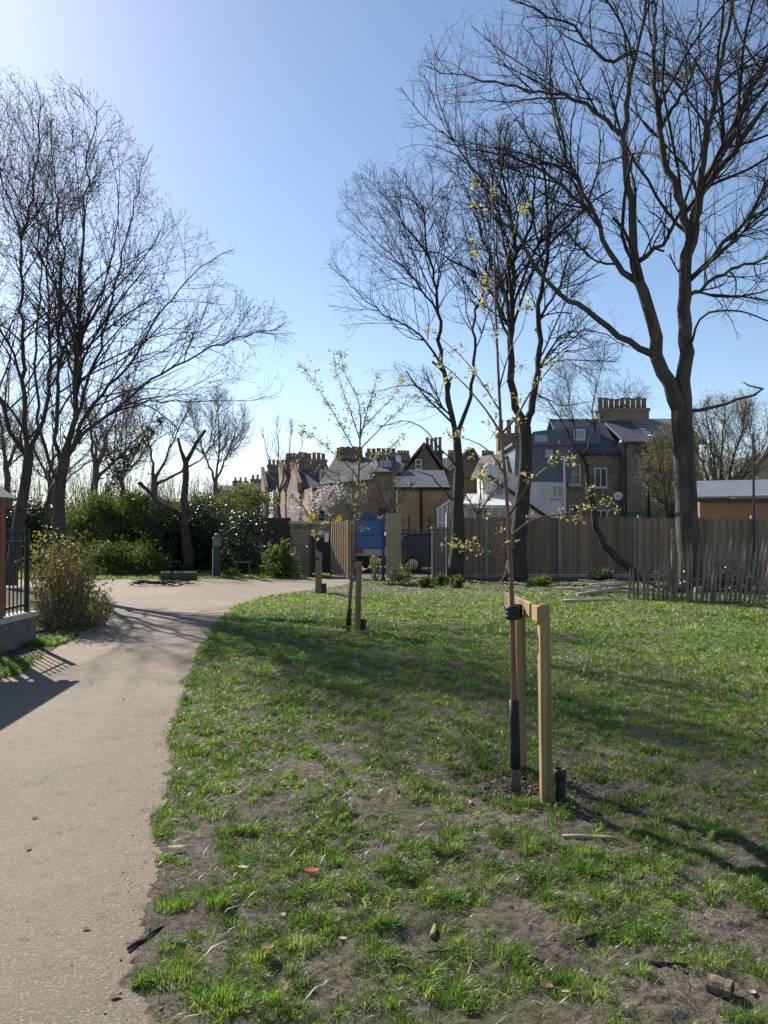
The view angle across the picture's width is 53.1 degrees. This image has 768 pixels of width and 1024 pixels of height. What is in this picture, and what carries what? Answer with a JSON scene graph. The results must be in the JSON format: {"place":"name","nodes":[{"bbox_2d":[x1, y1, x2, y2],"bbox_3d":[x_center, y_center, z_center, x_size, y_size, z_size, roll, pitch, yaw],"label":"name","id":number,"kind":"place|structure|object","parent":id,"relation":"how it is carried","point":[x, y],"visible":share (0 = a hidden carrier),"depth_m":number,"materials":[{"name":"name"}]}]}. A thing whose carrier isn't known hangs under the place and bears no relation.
{"place":"outdoors","nodes":[
{"label":"outdoors","id":0,"kind":"place"},
{"bbox_2d":[0,575,353,1023],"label":"path","id":1,"kind":"structure","parent":0,"point":[73,772],"depth_m":4.71,"materials":[{"name":"asphalt"}]},
{"bbox_2d":[127,925,163,950],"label":"fallen twig","id":2,"kind":"object","parent":1,"relation":"on","point":[135,943],"visible":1,"depth_m":2.98,"materials":[{"name":"wood"}]},
{"bbox_2d":[128,579,195,586],"bbox_3d":[-6.342,2.038,21.986,1.922,0.218,0.722,0,-1,0],"label":"brush heap","id":3,"kind":"object","parent":1,"relation":"on","point":[160,581],"visible":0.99,"depth_m":21.92,"materials":[{"name":"brown plant"}]},
{"bbox_2d":[217,477,248,517],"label":"terrace house","id":4,"kind":"structure","parent":0,"point":[234,482],"depth_m":100.54,"materials":[{"name":"grey brick"}]},
{"bbox_2d":[241,474,261,512],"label":"terrace house","id":5,"kind":"structure","parent":0,"point":[257,479],"depth_m":85.08,"materials":[{"name":"brown brick"}]},
{"bbox_2d":[259,459,283,517],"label":"terrace house","id":6,"kind":"structure","parent":0,"point":[267,477],"depth_m":71.30,"materials":[{"name":"grey brick"}]},
{"bbox_2d":[276,453,307,517],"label":"terrace house","id":7,"kind":"structure","parent":0,"point":[283,507],"depth_m":61.93,"materials":[{"name":"brown brick"}]},
{"bbox_2d":[287,452,328,520],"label":"terrace house","id":8,"kind":"structure","parent":0,"point":[303,479],"depth_m":53.85,"materials":[{"name":"grey brick"}]},
{"bbox_2d":[319,446,401,531],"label":"dormer house","id":9,"kind":"structure","parent":0,"point":[344,453],"depth_m":42.55,"materials":[{"name":"brown brick"}]},
{"bbox_2d":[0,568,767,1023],"bbox_3d":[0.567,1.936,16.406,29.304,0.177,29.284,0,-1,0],"label":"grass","id":10,"kind":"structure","parent":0,"point":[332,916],"depth_m":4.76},
{"bbox_2d":[0,552,767,1023],"bbox_3d":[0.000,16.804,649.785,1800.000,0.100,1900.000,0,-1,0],"label":"ground","id":11,"kind":"structure","parent":0,"point":[540,932],"depth_m":3.89,"materials":[{"name":"soil"}]},
{"bbox_2d":[0,487,17,618],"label":"timber shelter","id":12,"kind":"object","parent":11,"relation":"on","point":[6,497],"visible":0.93,"depth_m":10.06,"materials":[{"name":"wood"}]},
{"bbox_2d":[0,396,32,465],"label":"background tree","id":13,"kind":"object","parent":11,"relation":"on","point":[10,419],"visible":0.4,"depth_m":41.46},
{"bbox_2d":[0,611,37,653],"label":"wall","id":14,"kind":"structure","parent":11,"relation":"on","point":[17,630],"depth_m":10.45,"materials":[{"name":"concrete"}]},
{"bbox_2d":[4,527,29,616],"bbox_3d":[-5.050,0.995,9.194,0.062,1.640,3.631,0,-1,-2],"label":"wall railing","id":15,"kind":"object","parent":14,"relation":"on","point":[26,542],"depth_m":10.69,"materials":[{"name":"black metal"}]},
{"bbox_2d":[0,331,61,544],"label":"background tree","id":16,"kind":"object","parent":11,"relation":"on","point":[2,441],"visible":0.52,"depth_m":38.18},
{"bbox_2d":[0,425,72,563],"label":"bare thicket","id":17,"kind":"object","parent":11,"relation":"on","point":[38,495],"visible":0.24,"depth_m":36.97,"materials":[{"name":"brown plant"}]},
{"bbox_2d":[5,488,85,565],"bbox_3d":[-17.726,0.289,33.045,12.946,4.362,4.734,0,-1,0],"label":"hedge","id":18,"kind":"object","parent":11,"relation":"on","point":[35,519],"visible":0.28,"depth_m":32.56,"materials":[{"name":"green plant"}]},
{"bbox_2d":[0,61,93,585],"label":"budding tree","id":19,"kind":"object","parent":11,"relation":"on","point":[20,511],"visible":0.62,"depth_m":21.00,"materials":[{"name":"brown plant"}]},
{"bbox_2d":[0,368,97,546],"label":"background tree","id":20,"kind":"object","parent":11,"relation":"on","point":[58,437],"visible":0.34,"depth_m":43.79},
{"bbox_2d":[15,521,118,631],"bbox_3d":[-5.156,1.095,12.633,1.658,1.909,1.752,1,-1,-23],"label":"flowering shrub","id":21,"kind":"object","parent":11,"relation":"on","point":[68,605],"visible":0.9,"depth_m":12.52,"materials":[{"name":"green plant"}]},
{"bbox_2d":[40,442,129,512],"bbox_3d":[-15.315,-0.742,38.852,4.708,6.518,3.790,0,-1,-20],"label":"bare thicket","id":22,"kind":"object","parent":11,"relation":"on","point":[77,477],"visible":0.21,"depth_m":38.81,"materials":[{"name":"brown plant"}]},
{"bbox_2d":[36,623,138,639],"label":"leaf litter","id":23,"kind":"object","parent":11,"relation":"on","point":[76,633],"visible":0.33,"depth_m":11.93,"materials":[{"name":"brown plant"}]},
{"bbox_2d":[46,342,152,495],"bbox_3d":[-12.302,-2.715,33.563,4.808,10.252,4.408,1,-2,-34],"label":"background tree","id":24,"kind":"object","parent":11,"relation":"on","point":[96,474],"visible":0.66,"depth_m":33.79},
{"bbox_2d":[33,476,196,569],"bbox_3d":[-10.462,0.492,30.146,6.648,3.891,3.286,0,-1,0],"label":"broom bush","id":25,"kind":"object","parent":11,"relation":"on","point":[96,511],"visible":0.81,"depth_m":29.71,"materials":[{"name":"green plant"}]},
{"bbox_2d":[78,376,170,501],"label":"background tree","id":26,"kind":"object","parent":11,"relation":"on","point":[140,450],"visible":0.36,"depth_m":50.11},
{"bbox_2d":[100,410,165,500],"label":"tree","id":27,"kind":"object","parent":11,"relation":"on","point":[136,448],"visible":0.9,"depth_m":33.09,"materials":[{"name":"brown plant"}]},
{"bbox_2d":[87,531,180,574],"bbox_3d":[-9.007,1.441,27.218,3.656,1.717,1.860,0,-1,0],"label":"leafy shrub","id":28,"kind":"object","parent":11,"relation":"on","point":[152,564],"visible":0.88,"depth_m":27.01,"materials":[{"name":"green plant"}]},
{"bbox_2d":[99,452,181,517],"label":"bare thicket","id":29,"kind":"object","parent":11,"relation":"on","point":[128,481],"visible":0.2,"depth_m":40.92,"materials":[{"name":"brown plant"}]},
{"bbox_2d":[0,70,295,585],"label":"budding tree","id":30,"kind":"object","parent":11,"relation":"on","point":[76,345],"visible":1,"depth_m":19.27,"materials":[{"name":"brown plant"}]},
{"bbox_2d":[159,571,172,579],"bbox_3d":[-6.977,2.059,24.615,0.386,0.346,0.362,0,-1,0],"label":"timber block","id":31,"kind":"object","parent":11,"relation":"on","point":[165,575],"depth_m":24.49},
{"bbox_2d":[137,429,206,570],"bbox_3d":[-8.085,-0.459,29.373,2.538,5.533,0.502,0,-1,-14],"label":"lopped tree","id":32,"kind":"object","parent":11,"relation":"on","point":[187,549],"visible":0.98,"depth_m":29.39,"materials":[{"name":"brown plant"}]},
{"bbox_2d":[66,517,290,568],"bbox_3d":[-8.515,1.306,31.466,9.406,2.262,0.125,0,-1,0],"label":"board fence","id":33,"kind":"object","parent":11,"relation":"on","point":[279,527],"visible":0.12,"depth_m":31.47,"materials":[{"name":"wood"}]},
{"bbox_2d":[122,386,238,507],"bbox_3d":[-10.944,-2.108,39.636,6.963,9.313,4.803,0,-1,17],"label":"background tree","id":34,"kind":"object","parent":11,"relation":"on","point":[154,482],"visible":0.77,"depth_m":39.91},
{"bbox_2d":[171,571,196,579],"bbox_3d":[-6.362,2.055,24.609,0.804,0.338,0.360,0,-1,0],"label":"timber block","id":35,"kind":"object","parent":11,"relation":"on","point":[183,575],"depth_m":24.48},
{"bbox_2d":[145,453,226,517],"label":"bare thicket","id":36,"kind":"object","parent":11,"relation":"on","point":[177,492],"visible":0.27,"depth_m":42.95,"materials":[{"name":"brown plant"}]},
{"bbox_2d":[130,486,258,570],"bbox_3d":[-7.669,0.681,30.903,5.788,3.447,3.547,0,-1,0],"label":"laurel hedge","id":37,"kind":"object","parent":11,"relation":"on","point":[195,512],"visible":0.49,"depth_m":30.54,"materials":[{"name":"green plant"}]},
{"bbox_2d":[177,386,254,492],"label":"background tree","id":38,"kind":"object","parent":11,"relation":"on","point":[234,440],"visible":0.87,"depth_m":52.07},
{"bbox_2d":[212,533,221,576],"bbox_3d":[-5.637,1.488,25.972,0.280,1.540,0.240,0,-1,0],"label":"service post","id":39,"kind":"object","parent":11,"relation":"on","point":[216,552],"visible":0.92,"depth_m":25.87,"materials":[{"name":"metal"}]},
{"bbox_2d":[187,478,280,517],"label":"garden tree","id":40,"kind":"object","parent":11,"relation":"on","point":[252,497],"visible":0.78,"depth_m":36.81,"materials":[{"name":"green plant"}]},
{"bbox_2d":[197,465,277,517],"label":"bare thicket","id":41,"kind":"object","parent":11,"relation":"on","point":[215,485],"visible":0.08,"depth_m":45.77,"materials":[{"name":"brown plant"}]},
{"bbox_2d":[214,504,271,572],"bbox_3d":[-5.280,1.008,28.562,2.332,2.650,2.214,0,-1,0],"label":"ivy bush","id":42,"kind":"object","parent":11,"relation":"on","point":[232,542],"visible":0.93,"depth_m":28.37,"materials":[{"name":"green plant"}]},
{"bbox_2d":[257,537,301,577],"bbox_3d":[-3.556,1.540,25.799,1.486,1.479,1.419,1,-2,-44],"label":"green bush","id":43,"kind":"object","parent":11,"relation":"on","point":[281,562],"visible":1,"depth_m":25.65,"materials":[{"name":"green plant"}]},
{"bbox_2d":[259,415,302,516],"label":"background tree","id":44,"kind":"object","parent":11,"relation":"on","point":[277,482],"visible":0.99,"depth_m":48.17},
{"bbox_2d":[291,530,309,575],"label":"brick wall","id":45,"kind":"structure","parent":11,"relation":"on","point":[300,540],"depth_m":26.77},
{"bbox_2d":[281,481,345,520],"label":"blossom tree","id":46,"kind":"object","parent":11,"relation":"on","point":[326,497],"visible":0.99,"depth_m":31.44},
{"bbox_2d":[300,517,328,550],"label":"young tree","id":47,"kind":"object","parent":11,"relation":"on","point":[314,535],"visible":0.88,"depth_m":19.78,"materials":[{"name":"yellow plant"}]},
{"bbox_2d":[315,551,322,593],"bbox_3d":[-1.651,1.575,19.424,0.200,1.160,0.330,0,-1,0],"label":"stake frame","id":48,"kind":"object","parent":11,"relation":"on","point":[318,571],"visible":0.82,"depth_m":19.50,"materials":[{"name":"brown wood"}]},
{"bbox_2d":[310,519,331,575],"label":"metal gate","id":49,"kind":"structure","parent":11,"relation":"on","point":[323,545],"depth_m":26.66,"materials":[{"name":"black metal"}]},
{"bbox_2d":[289,521,353,570],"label":"garden wall","id":50,"kind":"structure","parent":11,"relation":"on","point":[296,525],"depth_m":30.19,"materials":[{"name":"brown brick"}]},
{"bbox_2d":[331,520,350,578],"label":"wooden gate","id":51,"kind":"structure","parent":11,"relation":"on","point":[336,567],"depth_m":25.48,"materials":[{"name":"brown wood"}]},
{"bbox_2d":[350,562,361,630],"bbox_3d":[-0.443,1.383,12.075,0.195,1.202,0.145,0,-1,0],"label":"stake frame","id":52,"kind":"object","parent":11,"relation":"on","point":[358,567],"visible":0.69,"depth_m":12.03,"materials":[{"name":"brown wood"}]},
{"bbox_2d":[296,348,422,630],"bbox_3d":[-0.444,-0.384,12.037,1.942,4.535,1.210,0,-1,-9],"label":"young tree","id":53,"kind":"object","parent":11,"relation":"on","point":[349,609],"visible":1,"depth_m":11.96,"materials":[{"name":"brown plant"}]},
{"bbox_2d":[353,512,384,581],"bbox_3d":[-0.458,1.131,23.707,1.001,2.247,0.145,0,-1,0],"label":"notice board","id":54,"kind":"object","parent":11,"relation":"on","point":[372,536],"visible":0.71,"depth_m":23.67,"materials":[{"name":"blue paint"}]},
{"bbox_2d":[368,555,381,580],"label":"plant","id":55,"kind":"object","parent":11,"relation":"on","point":[374,575],"visible":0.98,"depth_m":24.58,"materials":[{"name":"green plant"}]},
{"bbox_2d":[1,653,767,1023],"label":"soil crumbs","id":56,"kind":"object","parent":11,"relation":"on","point":[405,829],"visible":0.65,"depth_m":3.96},
{"bbox_2d":[386,513,401,577],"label":"brick pier","id":57,"kind":"structure","parent":11,"relation":"on","point":[393,541],"depth_m":25.98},
{"bbox_2d":[387,561,413,582],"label":"plant","id":58,"kind":"object","parent":11,"relation":"on","point":[398,577],"visible":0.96,"depth_m":23.17,"materials":[{"name":"green plant"}]},
{"bbox_2d":[323,145,498,579],"bbox_3d":[1.049,-4.574,23.927,6.244,13.490,5.101,0,-1,-14],"label":"bare tree","id":59,"kind":"object","parent":11,"relation":"on","point":[456,563],"visible":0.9,"depth_m":23.85,"materials":[{"name":"brown plant"}]},
{"bbox_2d":[401,515,431,577],"bbox_3d":[1.107,1.153,25.830,1.040,2.103,0.060,0,-1,0],"label":"railing","id":60,"kind":"object","parent":11,"relation":"on","point":[415,534],"visible":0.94,"depth_m":25.81,"materials":[{"name":"black metal"}]},
{"bbox_2d":[417,575,434,587],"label":"plant","id":61,"kind":"object","parent":11,"relation":"on","point":[424,581],"visible":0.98,"depth_m":21.15,"materials":[{"name":"green plant"}]},
{"bbox_2d":[430,527,446,577],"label":"brick pier","id":62,"kind":"structure","parent":11,"relation":"on","point":[438,554],"depth_m":25.58,"materials":[{"name":"brick"}]},
{"bbox_2d":[431,572,449,585],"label":"plant","id":63,"kind":"object","parent":11,"relation":"on","point":[441,578],"visible":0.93,"depth_m":21.95,"materials":[{"name":"green plant"}]},
{"bbox_2d":[435,500,450,526],"bbox_3d":[2.922,0.975,38.708,0.772,3.162,2.560,0,-1,0],"label":"conservatory","id":64,"kind":"object","parent":11,"relation":"on","point":[442,510],"visible":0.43,"depth_m":37.52,"materials":[{"name":"white glass"}]},
{"bbox_2d":[445,513,451,575],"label":"stone pier","id":65,"kind":"structure","parent":11,"relation":"on","point":[448,520],"depth_m":25.90,"materials":[{"name":"stone"}]},
{"bbox_2d":[449,574,466,587],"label":"plant","id":66,"kind":"object","parent":11,"relation":"on","point":[456,581],"visible":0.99,"depth_m":21.16,"materials":[{"name":"green plant"}]},
{"bbox_2d":[447,462,512,517],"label":"background tree","id":67,"kind":"object","parent":11,"relation":"on","point":[477,512],"visible":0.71,"depth_m":35.92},
{"bbox_2d":[328,578,675,590],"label":"leaf litter","id":68,"kind":"object","parent":11,"relation":"on","point":[505,585],"visible":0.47,"depth_m":21.86,"materials":[{"name":"brown plant"}]},
{"bbox_2d":[394,110,637,581],"bbox_3d":[4.151,-4.931,23.902,7.761,14.264,5.856,0,-1,0],"label":"bare tree","id":69,"kind":"object","parent":11,"relation":"on","point":[519,549],"visible":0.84,"depth_m":23.47,"materials":[{"name":"brown plant"}]},
{"bbox_2d":[424,174,619,791],"bbox_3d":[0.927,-0.191,4.685,1.311,3.802,1.259,0,-1,0],"label":"young tree","id":70,"kind":"object","parent":11,"relation":"on","point":[514,723],"visible":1,"depth_m":4.74,"materials":[{"name":"brown plant"}]},
{"bbox_2d":[439,767,611,811],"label":"bark mulch","id":71,"kind":"object","parent":11,"relation":"on","point":[505,790],"visible":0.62,"depth_m":4.74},
{"bbox_2d":[504,592,551,803],"bbox_3d":[0.865,1.181,4.889,0.235,1.270,0.850,0,-1,0],"label":"stake frame","id":72,"kind":"object","parent":11,"relation":"on","point":[521,609],"visible":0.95,"depth_m":4.50,"materials":[{"name":"brown wood"}]},
{"bbox_2d":[521,574,553,585],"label":"plant","id":73,"kind":"object","parent":11,"relation":"on","point":[537,581],"visible":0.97,"depth_m":21.95,"materials":[{"name":"green plant"}]},
{"bbox_2d":[553,767,565,803],"bbox_3d":[1.039,1.662,4.543,0.076,0.290,0.074,0,-1,0],"label":"watering tube","id":74,"kind":"object","parent":11,"relation":"on","point":[559,781],"visible":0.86,"depth_m":4.51,"materials":[{"name":"plastic"}]},
{"bbox_2d":[393,0,767,587],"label":"bare tree","id":75,"kind":"object","parent":11,"relation":"on","point":[678,391],"visible":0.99,"depth_m":20.48,"materials":[{"name":"brown plant"}]},
{"bbox_2d":[525,336,652,582],"bbox_3d":[6.374,-1.509,23.541,4.202,7.587,2.975,0,-1,0],"label":"leaning tree","id":76,"kind":"object","parent":11,"relation":"on","point":[615,556],"visible":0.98,"depth_m":23.42,"materials":[{"name":"brown plant"}]},
{"bbox_2d":[562,834,617,838],"bbox_3d":[1.064,1.676,3.971,0.278,0.022,0.025,0,-1,4],"label":"pale stick","id":77,"kind":"object","parent":11,"relation":"on","point":[578,836],"visible":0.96,"depth_m":3.97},
{"bbox_2d":[563,597,616,601],"bbox_3d":[4.496,1.925,16.865,1.148,0.102,0.232,0,-1,0],"label":"pale stick","id":78,"kind":"object","parent":11,"relation":"on","point":[588,600],"visible":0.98,"depth_m":16.82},
{"bbox_2d":[576,587,617,594],"bbox_3d":[5.213,1.955,18.894,1.276,0.161,0.227,1,-2,-32],"label":"pale stick","id":79,"kind":"object","parent":11,"relation":"on","point":[594,591],"visible":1,"depth_m":18.76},
{"bbox_2d":[587,566,615,580],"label":"plant","id":80,"kind":"object","parent":11,"relation":"on","point":[607,574],"visible":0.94,"depth_m":23.61,"materials":[{"name":"green plant"}]},
{"bbox_2d":[575,917,631,940],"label":"fallen twig","id":81,"kind":"object","parent":11,"relation":"on","point":[587,936],"visible":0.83,"depth_m":3.00,"materials":[{"name":"wood"}]},
{"bbox_2d":[464,516,767,577],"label":"board fence","id":82,"kind":"object","parent":11,"relation":"on","point":[558,546],"visible":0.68,"depth_m":25.66,"materials":[{"name":"wood"}]},
{"bbox_2d":[637,958,682,964],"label":"fallen twig","id":83,"kind":"object","parent":11,"relation":"on","point":[660,962],"visible":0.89,"depth_m":2.79,"materials":[{"name":"wood"}]},
{"bbox_2d":[628,418,709,518],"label":"willow tree","id":84,"kind":"object","parent":11,"relation":"on","point":[668,507],"visible":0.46,"depth_m":39.61,"materials":[{"name":"green plant"}]},
{"bbox_2d":[671,529,674,600],"bbox_3d":[6.562,1.249,17.452,0.086,1.720,0.088,0,-1,0],"label":"fence stake","id":85,"kind":"object","parent":11,"relation":"on","point":[673,554],"visible":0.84,"depth_m":17.42,"materials":[{"name":"brown wood"}]},
{"bbox_2d":[628,536,767,602],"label":"paling fence","id":86,"kind":"object","parent":11,"relation":"on","point":[689,583],"visible":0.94,"depth_m":17.16,"materials":[{"name":"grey wood"}]},
{"bbox_2d":[651,558,767,592],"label":"bramble patch","id":87,"kind":"object","parent":11,"relation":"on","point":[700,579],"visible":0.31,"depth_m":19.66,"materials":[{"name":"brown plant"}]},
{"bbox_2d":[669,389,767,480],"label":"willow tree","id":88,"kind":"object","parent":11,"relation":"on","point":[714,457],"visible":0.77,"depth_m":35.47,"materials":[{"name":"brown plant"}]},
{"bbox_2d":[673,479,767,518],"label":"shed","id":89,"kind":"structure","parent":11,"relation":"on","point":[729,499],"depth_m":29.01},
{"bbox_2d":[706,973,734,999],"bbox_3d":[1.155,1.631,2.642,0.081,0.063,0.063,-1,-2,38],"label":"brick","id":90,"kind":"object","parent":11,"relation":"on","point":[717,985],"visible":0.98,"depth_m":2.63,"materials":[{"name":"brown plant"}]},
{"bbox_2d":[702,452,767,497],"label":"gable house","id":91,"kind":"structure","parent":11,"relation":"on","point":[763,475],"depth_m":55.09,"materials":[{"name":"brown brick"}]},
{"bbox_2d":[726,383,767,452],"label":"background tree","id":92,"kind":"object","parent":11,"relation":"on","point":[749,427],"visible":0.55,"depth_m":60.50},
{"bbox_2d":[752,433,755,567],"bbox_3d":[12.293,-0.172,25.561,0.090,4.941,0.086,0,-1,0],"label":"steel pole","id":93,"kind":"object","parent":11,"relation":"on","point":[753,488],"visible":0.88,"depth_m":25.54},
{"bbox_2d":[0,0,767,508],"label":"sky","id":94,"kind":"structure","parent":0,"point":[255,114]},
{"bbox_2d":[361,460,419,518],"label":"background tree","id":95,"kind":"object","parent":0,"point":[393,498],"visible":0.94,"depth_m":34.46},
{"bbox_2d":[392,470,450,536],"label":"tan house","id":96,"kind":"structure","parent":0,"point":[429,494],"depth_m":39.52,"materials":[{"name":"brick"}]},
{"bbox_2d":[401,437,479,512],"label":"slate house","id":97,"kind":"structure","parent":0,"point":[425,456],"depth_m":52.50,"materials":[{"name":"tile"}]},
{"bbox_2d":[397,450,493,471],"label":"terrace house","id":98,"kind":"structure","parent":0,"point":[405,457],"depth_m":65.53,"materials":[{"name":"brown brick"}]},
{"bbox_2d":[463,419,600,518],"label":"white house","id":99,"kind":"structure","parent":0,"point":[548,492],"depth_m":44.06,"materials":[{"name":"paint"}]},
{"bbox_2d":[467,507,505,518],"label":"window","id":100,"kind":"structure","parent":99,"relation":"in","point":[494,511],"depth_m":41.19,"materials":[{"name":"glass"}]},
{"bbox_2d":[534,434,548,442],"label":"window","id":101,"kind":"structure","parent":99,"relation":"in","point":[538,438],"depth_m":46.84,"materials":[{"name":"glass"}]},
{"bbox_2d":[550,485,563,499],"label":"window","id":102,"kind":"structure","parent":99,"relation":"in","point":[556,490],"depth_m":43.52,"materials":[{"name":"white paint"}]},
{"bbox_2d":[574,429,584,440],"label":"window","id":103,"kind":"structure","parent":99,"relation":"in","point":[580,433],"depth_m":46.85,"materials":[{"name":"white paint"}]},
{"bbox_2d":[341,566,759,574],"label":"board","id":104,"kind":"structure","parent":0,"point":[366,571],"depth_m":27.61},
{"bbox_2d":[331,467,375,520],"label":"background tree","id":105,"kind":"object","parent":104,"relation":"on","point":[350,512],"visible":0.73,"depth_m":33.58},
{"bbox_2d":[357,532,403,567],"bbox_3d":[-0.103,1.574,31.234,1.955,1.515,4.275,0,-1,5],"label":"parked car","id":106,"kind":"object","parent":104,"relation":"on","point":[364,556],"visible":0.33,"depth_m":29.20,"materials":[{"name":"grey paint"}]},
{"bbox_2d":[403,535,430,572],"bbox_3d":[2.414,1.528,29.276,4.275,1.515,1.955,0,-1,6],"label":"parked car","id":107,"kind":"object","parent":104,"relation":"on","point":[417,562],"visible":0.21,"depth_m":28.54,"materials":[{"name":"black paint"}]},
{"bbox_2d":[546,397,704,518],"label":"brick house","id":108,"kind":"structure","parent":0,"point":[612,471],"depth_m":46.05,"materials":[{"name":"brick"}]},
{"bbox_2d":[568,464,581,486],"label":"window","id":109,"kind":"structure","parent":108,"relation":"in","point":[576,470],"depth_m":46.03,"materials":[{"name":"white paint"}]},
{"bbox_2d":[569,505,580,516],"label":"window","id":110,"kind":"structure","parent":108,"relation":"in","point":[575,509],"depth_m":45.99,"materials":[{"name":"white paint"}]},
{"bbox_2d":[593,468,608,488],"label":"window","id":111,"kind":"structure","parent":108,"relation":"in","point":[600,474],"depth_m":46.03,"materials":[{"name":"white paint"}]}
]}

